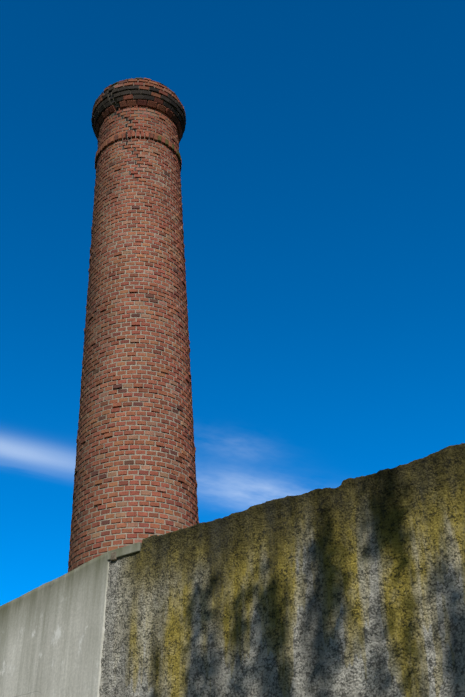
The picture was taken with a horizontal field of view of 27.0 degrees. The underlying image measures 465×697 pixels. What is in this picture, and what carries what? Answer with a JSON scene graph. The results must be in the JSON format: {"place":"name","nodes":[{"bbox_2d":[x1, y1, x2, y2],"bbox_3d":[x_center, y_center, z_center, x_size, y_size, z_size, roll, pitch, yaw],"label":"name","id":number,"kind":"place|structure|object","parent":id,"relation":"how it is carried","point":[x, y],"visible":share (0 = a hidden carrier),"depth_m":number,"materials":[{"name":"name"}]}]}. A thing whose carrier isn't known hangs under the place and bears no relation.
{"place":"outdoors","nodes":[
{"label":"outdoors","id":0,"kind":"place"},
{"bbox_2d":[67,78,198,572],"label":"chimney bricks","id":1,"kind":"object","parent":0,"point":[177,116],"visible":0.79,"depth_m":13.37,"materials":[{"name":"red brick"}]},
{"bbox_2d":[101,90,140,181],"bbox_3d":[-1.777,-3.373,15.335,0.681,2.118,0.211,-2,-32,-2],"label":"crack","id":2,"kind":"object","parent":1,"relation":"attached to","point":[111,97],"visible":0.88,"depth_m":15.32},
{"bbox_2d":[0,0,464,605],"label":"sky","id":3,"kind":"structure","parent":0,"point":[322,143],"materials":[{"name":"blue"}]},
{"label":"ground","id":4,"kind":"structure","parent":0,"visible":0},
{"bbox_2d":[0,552,108,696],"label":"concrete wall","id":5,"kind":"structure","parent":4,"relation":"on","point":[52,632],"depth_m":7.38,"materials":[{"name":"grey concrete"}]},
{"bbox_2d":[69,82,196,568],"bbox_3d":[-1.269,2.110,12.659,1.958,14.590,1.958,-2,-32,-2],"label":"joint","id":6,"kind":"object","parent":4,"relation":"on","point":[129,449],"visible":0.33,"depth_m":13.03,"materials":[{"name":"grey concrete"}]},
{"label":"stucco wall","id":7,"kind":"structure","parent":4,"relation":"on"},
{"bbox_2d":[107,542,141,560],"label":"coping slab","id":8,"kind":"structure","parent":7,"relation":"on","point":[128,550],"depth_m":7.18,"materials":[{"name":"concrete"}]},
{"bbox_2d":[110,551,117,560],"bbox_3d":[-0.859,1.573,7.261,0.055,0.067,0.112,-22,-40,28],"label":"coping chunk","id":9,"kind":"object","parent":8,"relation":"on","point":[113,556],"visible":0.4,"depth_m":7.22,"materials":[{"name":"grey concrete"}]},
{"bbox_2d":[99,443,464,696],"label":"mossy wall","id":10,"kind":"structure","parent":7,"relation":"attached to","point":[351,587],"depth_m":6.13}
]}

